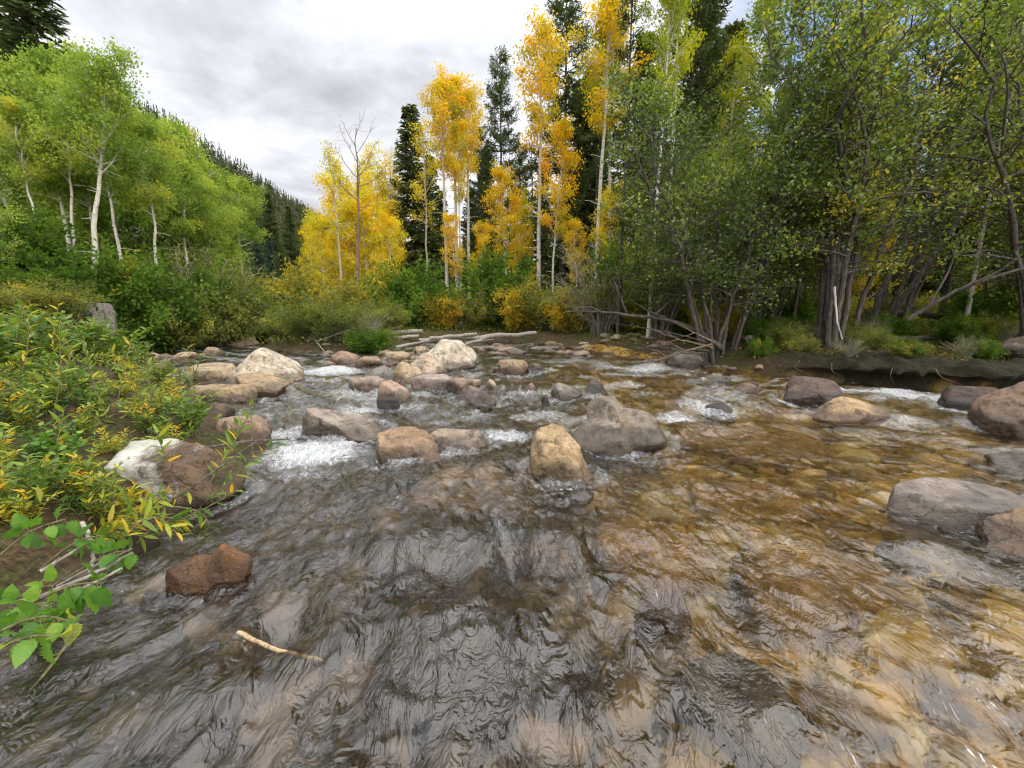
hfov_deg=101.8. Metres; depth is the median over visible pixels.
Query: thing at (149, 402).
willow herb
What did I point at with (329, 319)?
willow bush
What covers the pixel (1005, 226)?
alder
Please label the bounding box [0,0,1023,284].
sky
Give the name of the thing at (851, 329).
willow bush
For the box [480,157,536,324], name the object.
golden aspen
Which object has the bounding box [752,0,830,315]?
lodgepole pine
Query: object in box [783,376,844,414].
boulder
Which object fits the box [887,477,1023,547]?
boulder
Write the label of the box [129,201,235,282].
green aspen
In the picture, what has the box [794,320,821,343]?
twiggy bush
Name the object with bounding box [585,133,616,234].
spruce
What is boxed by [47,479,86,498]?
willow sprig
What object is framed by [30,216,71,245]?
green aspen
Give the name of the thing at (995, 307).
leafy bush
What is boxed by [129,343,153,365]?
leafy herb
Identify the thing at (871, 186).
alder
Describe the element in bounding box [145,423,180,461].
willow sprig
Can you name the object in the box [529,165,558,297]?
spruce
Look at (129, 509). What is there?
willow sprig
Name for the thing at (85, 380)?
willow herb
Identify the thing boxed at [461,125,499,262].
lodgepole pine
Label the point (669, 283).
alder
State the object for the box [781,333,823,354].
willow bush
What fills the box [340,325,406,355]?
leafy bush
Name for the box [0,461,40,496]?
willow herb
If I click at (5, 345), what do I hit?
leafy herb
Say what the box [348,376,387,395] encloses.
boulder
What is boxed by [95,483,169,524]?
willow sprig
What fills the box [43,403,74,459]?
willow sprig
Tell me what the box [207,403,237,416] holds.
boulder
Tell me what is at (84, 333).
leafy herb
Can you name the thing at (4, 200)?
green aspen
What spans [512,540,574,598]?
sunken boulder
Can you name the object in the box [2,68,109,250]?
green aspen
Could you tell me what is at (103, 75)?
green aspen
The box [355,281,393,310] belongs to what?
yellow bush
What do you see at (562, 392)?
boulder
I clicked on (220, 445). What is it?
twig
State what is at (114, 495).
willow sprig
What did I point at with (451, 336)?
fallen log
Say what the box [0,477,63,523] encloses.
willow herb
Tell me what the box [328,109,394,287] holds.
dead aspen
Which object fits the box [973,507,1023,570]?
boulder
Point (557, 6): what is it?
lodgepole pine
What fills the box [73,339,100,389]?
willow sprig
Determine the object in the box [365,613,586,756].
sunken boulder
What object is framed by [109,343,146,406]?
willow sprig
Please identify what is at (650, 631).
sunken boulder
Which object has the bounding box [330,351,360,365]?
boulder
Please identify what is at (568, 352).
cobble
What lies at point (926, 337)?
fallen log
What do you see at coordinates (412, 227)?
spruce
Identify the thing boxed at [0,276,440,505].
undergrowth
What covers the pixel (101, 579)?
twig
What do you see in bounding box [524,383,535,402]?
boulder
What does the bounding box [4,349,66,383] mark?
leafy herb
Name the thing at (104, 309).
boulder
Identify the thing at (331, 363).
cobble
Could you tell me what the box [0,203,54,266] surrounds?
green aspen
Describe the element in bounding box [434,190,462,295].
spruce
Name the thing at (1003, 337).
twiggy bush
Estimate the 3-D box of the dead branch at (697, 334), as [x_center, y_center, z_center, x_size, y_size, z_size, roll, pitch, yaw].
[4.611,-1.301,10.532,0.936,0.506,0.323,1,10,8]
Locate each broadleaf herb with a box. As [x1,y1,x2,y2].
[12,419,82,456]
[20,458,77,487]
[34,434,87,460]
[51,367,95,390]
[71,383,110,404]
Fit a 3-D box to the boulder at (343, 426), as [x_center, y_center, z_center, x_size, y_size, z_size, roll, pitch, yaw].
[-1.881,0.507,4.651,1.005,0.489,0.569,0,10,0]
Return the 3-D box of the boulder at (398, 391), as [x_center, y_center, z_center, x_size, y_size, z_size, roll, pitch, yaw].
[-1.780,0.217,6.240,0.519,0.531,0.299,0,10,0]
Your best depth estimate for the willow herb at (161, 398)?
4.09 m
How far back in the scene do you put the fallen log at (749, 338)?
11.44 m
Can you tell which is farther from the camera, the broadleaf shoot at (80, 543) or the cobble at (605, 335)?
the cobble at (605, 335)
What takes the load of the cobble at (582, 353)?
on the ground at (334, 646)
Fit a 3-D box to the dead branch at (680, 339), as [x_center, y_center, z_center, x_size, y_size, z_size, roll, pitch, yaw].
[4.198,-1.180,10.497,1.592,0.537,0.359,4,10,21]
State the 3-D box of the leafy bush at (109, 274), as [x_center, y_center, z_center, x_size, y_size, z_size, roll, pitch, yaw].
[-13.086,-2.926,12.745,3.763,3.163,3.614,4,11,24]
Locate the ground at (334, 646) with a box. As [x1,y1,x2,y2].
[0,144,1023,767]
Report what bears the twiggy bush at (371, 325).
on the ground at (334, 646)
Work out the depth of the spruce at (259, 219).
58.84 m
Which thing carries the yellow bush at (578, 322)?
on the ground at (334, 646)
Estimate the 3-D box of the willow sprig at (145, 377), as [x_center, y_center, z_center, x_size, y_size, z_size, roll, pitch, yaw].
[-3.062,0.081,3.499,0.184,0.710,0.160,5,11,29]
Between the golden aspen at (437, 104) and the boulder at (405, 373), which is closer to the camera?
the boulder at (405, 373)
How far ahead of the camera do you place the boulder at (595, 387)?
6.86 m
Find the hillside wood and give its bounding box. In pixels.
[128,98,340,278]
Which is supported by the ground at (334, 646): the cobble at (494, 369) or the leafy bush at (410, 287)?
the leafy bush at (410, 287)
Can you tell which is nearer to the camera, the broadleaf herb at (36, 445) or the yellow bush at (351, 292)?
the broadleaf herb at (36, 445)
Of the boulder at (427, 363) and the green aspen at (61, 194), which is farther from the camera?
the green aspen at (61, 194)
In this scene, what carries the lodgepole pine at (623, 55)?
on the ground at (334, 646)
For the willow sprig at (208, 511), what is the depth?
2.62 m
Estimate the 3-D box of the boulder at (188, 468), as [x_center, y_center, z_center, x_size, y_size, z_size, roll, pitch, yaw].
[-2.574,0.733,3.067,1.132,0.592,0.539,0,10,0]
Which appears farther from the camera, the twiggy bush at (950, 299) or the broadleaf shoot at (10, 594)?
the twiggy bush at (950, 299)
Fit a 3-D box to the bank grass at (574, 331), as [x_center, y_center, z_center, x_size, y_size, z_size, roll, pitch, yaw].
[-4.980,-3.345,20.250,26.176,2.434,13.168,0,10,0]
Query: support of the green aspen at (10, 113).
on the ground at (334, 646)
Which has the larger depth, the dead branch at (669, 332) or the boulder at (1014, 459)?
the dead branch at (669, 332)
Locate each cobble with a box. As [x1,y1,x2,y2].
[153,363,175,369]
[160,354,173,358]
[171,366,188,374]
[201,340,224,347]
[227,337,258,351]
[327,361,336,365]
[378,350,391,358]
[383,362,394,366]
[410,392,420,398]
[490,366,498,372]
[494,352,504,359]
[498,346,516,356]
[507,348,526,357]
[509,351,522,357]
[529,346,541,354]
[540,346,554,350]
[543,350,554,355]
[545,341,560,347]
[553,350,563,355]
[561,350,574,358]
[572,350,589,357]
[599,333,609,338]
[600,339,609,343]
[602,351,613,355]
[660,341,671,346]
[695,377,711,387]
[746,381,758,386]
[753,364,762,369]
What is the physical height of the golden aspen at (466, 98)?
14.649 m
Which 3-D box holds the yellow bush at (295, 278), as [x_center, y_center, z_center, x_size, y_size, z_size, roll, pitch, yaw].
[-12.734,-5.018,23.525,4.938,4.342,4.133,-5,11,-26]
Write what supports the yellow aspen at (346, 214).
on the ground at (334, 646)
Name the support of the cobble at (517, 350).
on the ground at (334, 646)
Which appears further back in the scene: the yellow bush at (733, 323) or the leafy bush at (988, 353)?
the yellow bush at (733, 323)
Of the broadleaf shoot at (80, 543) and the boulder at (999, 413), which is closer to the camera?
the broadleaf shoot at (80, 543)
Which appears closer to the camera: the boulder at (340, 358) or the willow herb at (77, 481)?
the willow herb at (77, 481)
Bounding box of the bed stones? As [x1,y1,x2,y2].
[0,364,1023,767]
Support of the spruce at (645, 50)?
on the ground at (334, 646)
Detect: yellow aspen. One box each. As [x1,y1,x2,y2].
[294,218,321,279]
[301,207,345,297]
[303,161,374,290]
[315,139,370,288]
[321,196,375,294]
[329,182,398,323]
[336,138,388,279]
[349,157,410,289]
[364,207,412,287]
[375,146,409,275]
[405,117,450,322]
[503,185,536,279]
[586,171,635,275]
[844,187,902,318]
[891,187,942,293]
[943,205,988,307]
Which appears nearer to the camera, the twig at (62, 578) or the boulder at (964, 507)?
the twig at (62, 578)
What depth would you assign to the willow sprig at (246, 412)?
3.70 m
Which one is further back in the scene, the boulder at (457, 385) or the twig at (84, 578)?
the boulder at (457, 385)
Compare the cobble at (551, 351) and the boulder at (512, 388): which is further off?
the cobble at (551, 351)
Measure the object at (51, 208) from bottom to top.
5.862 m
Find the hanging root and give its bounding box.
[935,368,963,385]
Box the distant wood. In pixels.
[302,212,946,295]
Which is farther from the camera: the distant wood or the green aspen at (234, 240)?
the distant wood
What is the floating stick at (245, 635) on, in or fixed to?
on the water
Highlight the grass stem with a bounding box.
[0,630,77,728]
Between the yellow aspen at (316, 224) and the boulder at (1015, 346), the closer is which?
the boulder at (1015, 346)
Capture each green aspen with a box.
[0,39,140,256]
[0,49,105,250]
[0,88,54,228]
[0,99,35,211]
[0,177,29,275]
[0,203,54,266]
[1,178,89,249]
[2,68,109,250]
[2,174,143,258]
[18,30,166,277]
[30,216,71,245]
[35,69,146,282]
[38,153,165,273]
[75,166,198,280]
[109,103,192,346]
[127,112,221,251]
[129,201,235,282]
[140,151,221,276]
[141,143,240,257]
[165,202,257,284]
[182,172,237,282]
[205,245,251,281]
[209,167,272,274]
[639,141,727,308]
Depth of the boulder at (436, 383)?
7.28 m
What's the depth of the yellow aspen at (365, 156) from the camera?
30.51 m
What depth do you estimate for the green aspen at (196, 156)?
19.36 m
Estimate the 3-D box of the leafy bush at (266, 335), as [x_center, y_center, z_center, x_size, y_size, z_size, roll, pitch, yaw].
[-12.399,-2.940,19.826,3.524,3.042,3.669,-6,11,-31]
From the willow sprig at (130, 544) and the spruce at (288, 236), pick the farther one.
the spruce at (288, 236)
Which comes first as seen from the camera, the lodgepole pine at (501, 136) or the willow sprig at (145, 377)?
the willow sprig at (145, 377)
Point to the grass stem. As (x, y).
(50, 665)
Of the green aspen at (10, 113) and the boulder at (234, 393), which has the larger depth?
the green aspen at (10, 113)
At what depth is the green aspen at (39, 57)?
13.38 m
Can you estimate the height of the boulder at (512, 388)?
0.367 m
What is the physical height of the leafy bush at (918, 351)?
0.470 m
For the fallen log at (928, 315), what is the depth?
14.43 m
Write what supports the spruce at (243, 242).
on the ground at (334, 646)
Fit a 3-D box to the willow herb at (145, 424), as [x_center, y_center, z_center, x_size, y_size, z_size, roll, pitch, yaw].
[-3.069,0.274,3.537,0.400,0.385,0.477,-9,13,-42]
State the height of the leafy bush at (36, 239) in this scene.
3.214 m
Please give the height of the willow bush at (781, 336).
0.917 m
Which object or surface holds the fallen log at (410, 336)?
on the ground at (334, 646)
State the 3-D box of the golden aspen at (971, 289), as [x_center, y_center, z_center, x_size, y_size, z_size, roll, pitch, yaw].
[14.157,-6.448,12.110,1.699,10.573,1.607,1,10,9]
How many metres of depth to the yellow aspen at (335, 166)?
25.37 m
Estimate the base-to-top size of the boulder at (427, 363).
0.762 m
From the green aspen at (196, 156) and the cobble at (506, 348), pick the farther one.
the green aspen at (196, 156)
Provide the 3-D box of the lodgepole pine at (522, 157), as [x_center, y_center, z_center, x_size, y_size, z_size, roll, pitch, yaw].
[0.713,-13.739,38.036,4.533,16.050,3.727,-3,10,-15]
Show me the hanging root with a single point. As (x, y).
(944, 378)
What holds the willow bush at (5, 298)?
on the ground at (334, 646)
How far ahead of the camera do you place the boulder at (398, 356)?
11.03 m
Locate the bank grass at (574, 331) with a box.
[260,324,733,347]
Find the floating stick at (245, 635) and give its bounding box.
[236,630,323,662]
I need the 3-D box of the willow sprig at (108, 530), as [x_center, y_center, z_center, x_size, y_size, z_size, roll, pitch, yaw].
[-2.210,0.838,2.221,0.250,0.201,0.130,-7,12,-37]
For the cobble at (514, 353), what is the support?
in the water
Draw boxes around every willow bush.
[0,274,113,319]
[0,280,49,312]
[76,258,173,315]
[126,239,319,351]
[130,281,246,353]
[248,310,291,339]
[260,294,329,342]
[279,286,381,342]
[357,295,416,331]
[441,281,502,329]
[507,275,570,330]
[572,269,643,331]
[755,315,818,349]
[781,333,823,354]
[839,317,875,346]
[848,325,901,349]
[883,336,930,357]
[894,314,940,341]
[917,342,934,354]
[951,308,1018,339]
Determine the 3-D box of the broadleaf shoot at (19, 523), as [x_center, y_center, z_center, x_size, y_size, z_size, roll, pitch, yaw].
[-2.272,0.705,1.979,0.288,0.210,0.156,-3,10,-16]
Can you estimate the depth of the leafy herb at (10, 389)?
3.53 m
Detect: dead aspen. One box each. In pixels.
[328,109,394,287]
[523,122,542,277]
[586,91,607,280]
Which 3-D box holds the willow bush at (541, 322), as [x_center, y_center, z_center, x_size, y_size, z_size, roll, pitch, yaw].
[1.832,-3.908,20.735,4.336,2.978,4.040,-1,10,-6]
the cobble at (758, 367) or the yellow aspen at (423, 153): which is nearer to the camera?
the cobble at (758, 367)
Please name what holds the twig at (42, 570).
on the ground at (334, 646)
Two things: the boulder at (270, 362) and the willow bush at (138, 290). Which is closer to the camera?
the boulder at (270, 362)
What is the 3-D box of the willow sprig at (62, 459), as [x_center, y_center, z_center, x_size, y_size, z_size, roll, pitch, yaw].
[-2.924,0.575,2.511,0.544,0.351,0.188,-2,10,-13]
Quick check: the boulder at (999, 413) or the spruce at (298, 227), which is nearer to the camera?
the boulder at (999, 413)
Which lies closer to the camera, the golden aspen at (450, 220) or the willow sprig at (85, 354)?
the willow sprig at (85, 354)
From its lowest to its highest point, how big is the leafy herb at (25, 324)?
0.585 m
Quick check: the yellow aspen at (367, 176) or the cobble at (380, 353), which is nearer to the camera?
the cobble at (380, 353)
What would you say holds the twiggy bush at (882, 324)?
on the ground at (334, 646)
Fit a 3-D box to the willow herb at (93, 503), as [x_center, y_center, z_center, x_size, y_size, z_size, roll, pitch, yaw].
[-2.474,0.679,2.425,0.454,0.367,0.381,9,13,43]
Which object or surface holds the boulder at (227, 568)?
on the ground at (334, 646)
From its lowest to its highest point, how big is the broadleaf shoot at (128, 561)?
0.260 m
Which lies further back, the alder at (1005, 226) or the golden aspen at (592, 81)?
the golden aspen at (592, 81)
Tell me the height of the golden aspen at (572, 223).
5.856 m
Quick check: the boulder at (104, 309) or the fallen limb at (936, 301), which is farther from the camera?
the boulder at (104, 309)
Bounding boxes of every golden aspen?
[412,75,468,293]
[421,56,481,322]
[438,209,465,324]
[443,80,490,303]
[443,118,473,325]
[468,219,492,325]
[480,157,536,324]
[507,3,577,291]
[524,113,585,327]
[559,0,655,282]
[561,214,593,286]
[568,3,652,273]
[634,0,707,337]
[638,0,704,331]
[701,20,764,300]
[725,0,815,291]
[965,1,1023,317]
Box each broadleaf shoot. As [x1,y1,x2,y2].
[0,505,80,554]
[0,583,63,630]
[0,600,75,647]
[0,624,71,668]
[17,564,57,607]
[19,607,84,645]
[34,562,111,613]
[38,523,105,570]
[51,534,137,586]
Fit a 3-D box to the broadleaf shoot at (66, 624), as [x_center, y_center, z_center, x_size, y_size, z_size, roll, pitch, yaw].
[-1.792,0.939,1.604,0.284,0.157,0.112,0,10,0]
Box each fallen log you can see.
[386,329,422,334]
[395,334,418,338]
[419,331,536,342]
[430,332,476,340]
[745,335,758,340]
[857,335,986,344]
[862,320,954,330]
[897,310,947,319]
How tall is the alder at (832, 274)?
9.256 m
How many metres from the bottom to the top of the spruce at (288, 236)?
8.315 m
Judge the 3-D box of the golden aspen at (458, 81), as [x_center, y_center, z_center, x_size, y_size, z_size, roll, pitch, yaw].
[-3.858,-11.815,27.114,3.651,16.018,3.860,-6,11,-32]
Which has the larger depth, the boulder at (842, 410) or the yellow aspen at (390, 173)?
the yellow aspen at (390, 173)
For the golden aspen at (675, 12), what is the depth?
13.39 m
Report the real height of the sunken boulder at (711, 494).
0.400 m
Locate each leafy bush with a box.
[0,200,102,277]
[0,235,173,327]
[0,262,74,294]
[75,262,210,352]
[105,244,239,352]
[238,290,292,343]
[253,280,306,335]
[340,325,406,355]
[354,252,455,329]
[449,238,542,329]
[577,226,694,333]
[666,297,712,338]
[738,312,784,342]
[741,336,777,356]
[753,283,817,333]
[804,315,851,333]
[864,310,928,341]
[865,293,897,321]
[885,339,923,356]
[924,310,997,345]
[931,281,1019,338]
[957,337,1010,359]
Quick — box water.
[0,340,1023,767]
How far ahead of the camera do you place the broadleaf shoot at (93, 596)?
1.69 m
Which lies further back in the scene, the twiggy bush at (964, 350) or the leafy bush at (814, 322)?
the leafy bush at (814, 322)
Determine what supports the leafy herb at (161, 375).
on the ground at (334, 646)
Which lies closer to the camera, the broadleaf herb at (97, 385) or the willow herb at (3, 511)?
the willow herb at (3, 511)
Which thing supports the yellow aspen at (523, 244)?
on the ground at (334, 646)
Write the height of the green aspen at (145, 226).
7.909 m
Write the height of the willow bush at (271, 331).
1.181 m
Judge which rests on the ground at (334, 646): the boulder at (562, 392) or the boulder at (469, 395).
the boulder at (469, 395)
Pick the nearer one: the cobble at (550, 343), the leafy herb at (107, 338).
the leafy herb at (107, 338)
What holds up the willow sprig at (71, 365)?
on the ground at (334, 646)
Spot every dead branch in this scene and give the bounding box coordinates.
[311,329,350,350]
[394,340,427,348]
[465,336,492,344]
[610,322,707,342]
[631,342,703,357]
[644,341,708,352]
[646,327,711,347]
[651,342,711,361]
[674,322,714,342]
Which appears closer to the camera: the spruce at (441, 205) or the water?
the water
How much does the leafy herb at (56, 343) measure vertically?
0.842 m
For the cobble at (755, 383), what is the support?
in the water
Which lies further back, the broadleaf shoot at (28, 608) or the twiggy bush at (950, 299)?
the twiggy bush at (950, 299)
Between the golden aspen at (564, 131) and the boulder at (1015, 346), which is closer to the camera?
the boulder at (1015, 346)
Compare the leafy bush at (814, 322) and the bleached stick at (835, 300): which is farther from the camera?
the leafy bush at (814, 322)
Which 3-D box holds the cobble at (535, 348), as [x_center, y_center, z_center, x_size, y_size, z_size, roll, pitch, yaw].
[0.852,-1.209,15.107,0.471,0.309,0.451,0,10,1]
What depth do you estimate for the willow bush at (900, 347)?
8.10 m
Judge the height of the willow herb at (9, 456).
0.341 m
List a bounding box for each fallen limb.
[566,256,724,350]
[906,236,1023,320]
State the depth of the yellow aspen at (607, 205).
20.76 m
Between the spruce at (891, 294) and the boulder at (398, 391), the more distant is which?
the spruce at (891, 294)
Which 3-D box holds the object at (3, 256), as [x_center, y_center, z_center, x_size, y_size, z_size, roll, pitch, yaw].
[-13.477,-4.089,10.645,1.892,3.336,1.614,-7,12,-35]
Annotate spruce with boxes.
[0,0,152,265]
[226,198,250,272]
[244,184,274,274]
[250,220,268,284]
[258,191,285,277]
[266,238,279,290]
[275,243,289,279]
[278,205,306,277]
[293,223,311,273]
[349,181,374,280]
[378,104,454,293]
[413,154,455,318]
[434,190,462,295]
[453,191,480,302]
[471,148,506,267]
[513,212,536,287]
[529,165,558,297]
[541,83,604,295]
[548,67,618,288]
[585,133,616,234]
[588,29,670,280]
[634,1,742,317]
[699,18,760,302]
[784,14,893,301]
[842,72,925,313]
[887,0,1023,303]
[907,155,955,295]
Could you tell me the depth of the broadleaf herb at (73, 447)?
2.76 m
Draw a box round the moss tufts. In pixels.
[589,327,1018,362]
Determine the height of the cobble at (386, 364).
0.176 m
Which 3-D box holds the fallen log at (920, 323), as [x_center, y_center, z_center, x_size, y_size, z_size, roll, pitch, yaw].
[13.918,-1.908,13.110,7.235,0.579,0.312,-2,10,-12]
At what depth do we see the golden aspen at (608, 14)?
19.70 m
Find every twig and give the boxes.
[15,552,133,605]
[34,567,122,612]
[40,545,84,572]
[41,567,79,588]
[56,550,129,586]
[79,521,95,572]
[139,441,255,503]
[207,438,289,447]
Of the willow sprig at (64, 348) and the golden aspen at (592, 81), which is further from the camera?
the golden aspen at (592, 81)
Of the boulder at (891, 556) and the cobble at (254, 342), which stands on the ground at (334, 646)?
the cobble at (254, 342)
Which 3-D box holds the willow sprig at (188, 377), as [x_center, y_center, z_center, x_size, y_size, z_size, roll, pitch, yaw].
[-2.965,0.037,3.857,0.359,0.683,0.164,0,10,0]
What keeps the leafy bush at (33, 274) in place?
on the ground at (334, 646)
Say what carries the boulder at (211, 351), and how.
on the ground at (334, 646)
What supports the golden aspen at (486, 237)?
on the ground at (334, 646)
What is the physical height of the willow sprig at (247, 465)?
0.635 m
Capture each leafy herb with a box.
[0,300,67,375]
[0,302,45,324]
[0,308,77,368]
[0,364,86,417]
[0,367,52,395]
[0,392,10,414]
[0,445,68,508]
[1,316,27,345]
[4,314,45,337]
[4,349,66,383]
[36,310,115,362]
[69,383,121,416]
[76,317,111,342]
[80,342,112,365]
[85,321,154,369]
[99,327,130,349]
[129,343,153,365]
[135,359,176,384]
[154,389,220,436]
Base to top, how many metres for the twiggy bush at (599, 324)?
5.020 m
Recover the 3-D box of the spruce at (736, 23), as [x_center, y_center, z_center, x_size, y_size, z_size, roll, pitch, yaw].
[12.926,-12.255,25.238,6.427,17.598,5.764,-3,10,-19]
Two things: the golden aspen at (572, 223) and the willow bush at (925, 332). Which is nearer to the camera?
the willow bush at (925, 332)
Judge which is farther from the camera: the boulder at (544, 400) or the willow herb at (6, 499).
the boulder at (544, 400)
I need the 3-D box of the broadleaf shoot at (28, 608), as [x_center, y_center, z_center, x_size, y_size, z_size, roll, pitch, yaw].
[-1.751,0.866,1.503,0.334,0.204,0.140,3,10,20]
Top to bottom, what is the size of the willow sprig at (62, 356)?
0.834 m
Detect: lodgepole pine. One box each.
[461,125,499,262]
[473,45,528,271]
[498,140,535,269]
[521,0,606,286]
[603,0,654,333]
[631,0,746,325]
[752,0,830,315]
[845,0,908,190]
[890,0,982,314]
[897,0,1023,313]
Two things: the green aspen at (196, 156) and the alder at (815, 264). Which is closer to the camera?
the alder at (815, 264)
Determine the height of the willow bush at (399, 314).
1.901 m
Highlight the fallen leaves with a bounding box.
[599,329,1018,364]
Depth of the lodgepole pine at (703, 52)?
17.32 m
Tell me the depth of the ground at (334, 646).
2.76 m
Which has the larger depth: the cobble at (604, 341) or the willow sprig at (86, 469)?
the cobble at (604, 341)
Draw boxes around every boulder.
[72,302,117,336]
[104,438,246,508]
[151,353,161,362]
[165,543,253,617]
[168,352,200,364]
[179,362,235,383]
[188,384,257,404]
[202,347,228,360]
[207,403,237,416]
[216,415,271,444]
[225,348,303,383]
[235,373,289,402]
[302,408,381,449]
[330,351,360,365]
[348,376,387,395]
[354,356,382,369]
[362,366,393,379]
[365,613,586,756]
[370,533,474,608]
[376,397,402,422]
[376,426,440,483]
[377,380,410,411]
[385,351,410,361]
[392,361,423,387]
[404,466,541,532]
[411,352,445,373]
[411,374,451,398]
[413,346,428,354]
[429,339,475,374]
[430,428,488,469]
[447,377,481,397]
[455,385,496,416]
[484,379,499,399]
[498,359,528,379]
[503,384,518,404]
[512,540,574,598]
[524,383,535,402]
[526,363,544,376]
[530,423,594,512]
[541,394,548,412]
[550,382,581,409]
[571,396,668,463]
[586,378,607,401]
[589,526,714,600]
[634,593,691,652]
[666,350,704,371]
[669,425,830,474]
[672,651,807,767]
[688,480,816,529]
[700,403,735,427]
[704,373,727,388]
[728,548,922,653]
[732,382,761,402]
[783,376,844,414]
[812,396,890,432]
[873,540,931,578]
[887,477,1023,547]
[933,385,999,420]
[967,381,1023,449]
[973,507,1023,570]
[983,450,1023,485]
[994,336,1023,359]
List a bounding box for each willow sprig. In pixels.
[13,301,41,401]
[20,448,87,471]
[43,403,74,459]
[44,302,64,383]
[46,315,77,422]
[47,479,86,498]
[54,326,87,404]
[58,341,82,407]
[69,456,138,492]
[72,519,126,554]
[73,320,92,394]
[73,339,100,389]
[75,335,108,420]
[82,522,166,553]
[94,484,131,507]
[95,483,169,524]
[98,485,139,515]
[100,493,139,532]
[102,478,152,526]
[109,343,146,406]
[110,481,172,530]
[112,336,135,410]
[113,497,189,554]
[114,496,162,539]
[131,366,152,416]
[132,485,193,509]
[135,353,158,421]
[137,508,192,543]
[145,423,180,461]
[155,484,243,530]
[162,505,219,541]
[172,352,207,424]
[183,344,202,411]
[201,399,255,481]
[204,437,287,500]
[218,417,248,458]
[241,391,256,459]
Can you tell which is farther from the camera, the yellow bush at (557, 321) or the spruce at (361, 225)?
the spruce at (361, 225)
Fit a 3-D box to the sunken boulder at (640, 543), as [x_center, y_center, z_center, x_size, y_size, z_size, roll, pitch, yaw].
[0.827,1.156,2.517,0.574,0.400,0.591,-3,10,-20]
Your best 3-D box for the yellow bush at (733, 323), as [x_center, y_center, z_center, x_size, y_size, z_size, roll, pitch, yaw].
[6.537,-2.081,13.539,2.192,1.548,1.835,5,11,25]
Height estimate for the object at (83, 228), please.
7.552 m
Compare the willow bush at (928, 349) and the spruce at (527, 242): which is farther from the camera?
the spruce at (527, 242)
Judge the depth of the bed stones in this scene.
1.77 m
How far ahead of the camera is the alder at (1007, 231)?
12.99 m
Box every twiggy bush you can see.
[162,231,260,350]
[327,306,403,340]
[538,225,655,333]
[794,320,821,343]
[832,335,874,356]
[848,289,905,324]
[860,315,893,334]
[916,274,1007,319]
[940,333,991,358]
[994,314,1019,340]
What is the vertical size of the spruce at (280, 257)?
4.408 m
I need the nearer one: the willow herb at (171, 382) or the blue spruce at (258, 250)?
the willow herb at (171, 382)
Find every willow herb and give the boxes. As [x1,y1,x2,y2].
[0,362,16,386]
[0,378,29,419]
[0,384,54,431]
[0,422,19,453]
[0,428,22,472]
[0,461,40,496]
[0,473,48,523]
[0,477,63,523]
[1,350,40,378]
[29,366,92,401]
[37,461,126,520]
[47,462,127,504]
[49,400,106,436]
[53,335,87,361]
[54,446,108,481]
[78,425,140,454]
[93,363,152,397]
[94,351,142,379]
[110,392,155,416]
[116,394,174,435]
[138,378,186,415]
[141,420,201,439]
[144,376,177,398]
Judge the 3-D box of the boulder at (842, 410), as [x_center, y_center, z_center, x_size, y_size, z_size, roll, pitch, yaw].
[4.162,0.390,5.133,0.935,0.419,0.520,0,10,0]
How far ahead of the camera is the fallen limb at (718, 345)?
11.30 m
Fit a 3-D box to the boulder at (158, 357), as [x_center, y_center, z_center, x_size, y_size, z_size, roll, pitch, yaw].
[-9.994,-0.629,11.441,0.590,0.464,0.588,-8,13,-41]
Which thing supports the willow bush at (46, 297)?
on the ground at (334, 646)
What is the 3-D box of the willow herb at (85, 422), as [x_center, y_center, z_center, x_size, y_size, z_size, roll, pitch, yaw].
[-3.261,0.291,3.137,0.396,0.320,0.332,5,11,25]
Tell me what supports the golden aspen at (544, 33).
on the ground at (334, 646)
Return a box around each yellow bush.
[249,256,328,314]
[312,271,375,323]
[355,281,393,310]
[407,288,467,329]
[489,272,549,331]
[538,281,588,333]
[545,272,615,332]
[610,274,696,332]
[678,298,742,338]
[802,285,868,328]
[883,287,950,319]
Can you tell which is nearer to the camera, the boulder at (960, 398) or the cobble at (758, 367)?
the boulder at (960, 398)
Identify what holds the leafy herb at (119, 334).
on the ground at (334, 646)
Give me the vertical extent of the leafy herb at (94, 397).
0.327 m
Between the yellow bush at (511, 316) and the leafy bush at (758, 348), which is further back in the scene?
the yellow bush at (511, 316)
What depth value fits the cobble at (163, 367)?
9.96 m
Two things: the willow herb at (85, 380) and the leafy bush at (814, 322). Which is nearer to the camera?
the willow herb at (85, 380)
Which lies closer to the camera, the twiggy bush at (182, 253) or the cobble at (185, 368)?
the cobble at (185, 368)
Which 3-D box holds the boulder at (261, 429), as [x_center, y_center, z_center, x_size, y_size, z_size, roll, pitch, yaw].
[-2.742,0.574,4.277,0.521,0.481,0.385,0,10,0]
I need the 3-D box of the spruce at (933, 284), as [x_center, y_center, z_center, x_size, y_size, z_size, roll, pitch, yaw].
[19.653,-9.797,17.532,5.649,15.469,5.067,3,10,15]
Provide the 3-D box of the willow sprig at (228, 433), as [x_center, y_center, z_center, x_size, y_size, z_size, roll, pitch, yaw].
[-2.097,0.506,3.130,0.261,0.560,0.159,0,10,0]
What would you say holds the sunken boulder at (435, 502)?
on the ground at (334, 646)
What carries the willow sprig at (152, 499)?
on the ground at (334, 646)
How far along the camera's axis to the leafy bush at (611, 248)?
16.96 m
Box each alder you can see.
[591,25,884,363]
[595,127,765,338]
[647,88,809,309]
[673,41,936,342]
[710,0,928,323]
[724,0,1023,347]
[789,32,973,307]
[803,90,1014,324]
[868,0,1023,323]
[898,0,1023,336]
[921,38,1023,337]
[986,169,1023,263]
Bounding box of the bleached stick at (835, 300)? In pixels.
[833,287,842,338]
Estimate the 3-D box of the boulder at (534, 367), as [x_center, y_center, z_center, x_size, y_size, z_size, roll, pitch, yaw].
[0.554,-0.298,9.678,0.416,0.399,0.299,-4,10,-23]
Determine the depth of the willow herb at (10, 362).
4.05 m
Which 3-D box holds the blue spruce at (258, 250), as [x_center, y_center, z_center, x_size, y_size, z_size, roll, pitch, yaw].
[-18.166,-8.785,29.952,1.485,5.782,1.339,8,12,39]

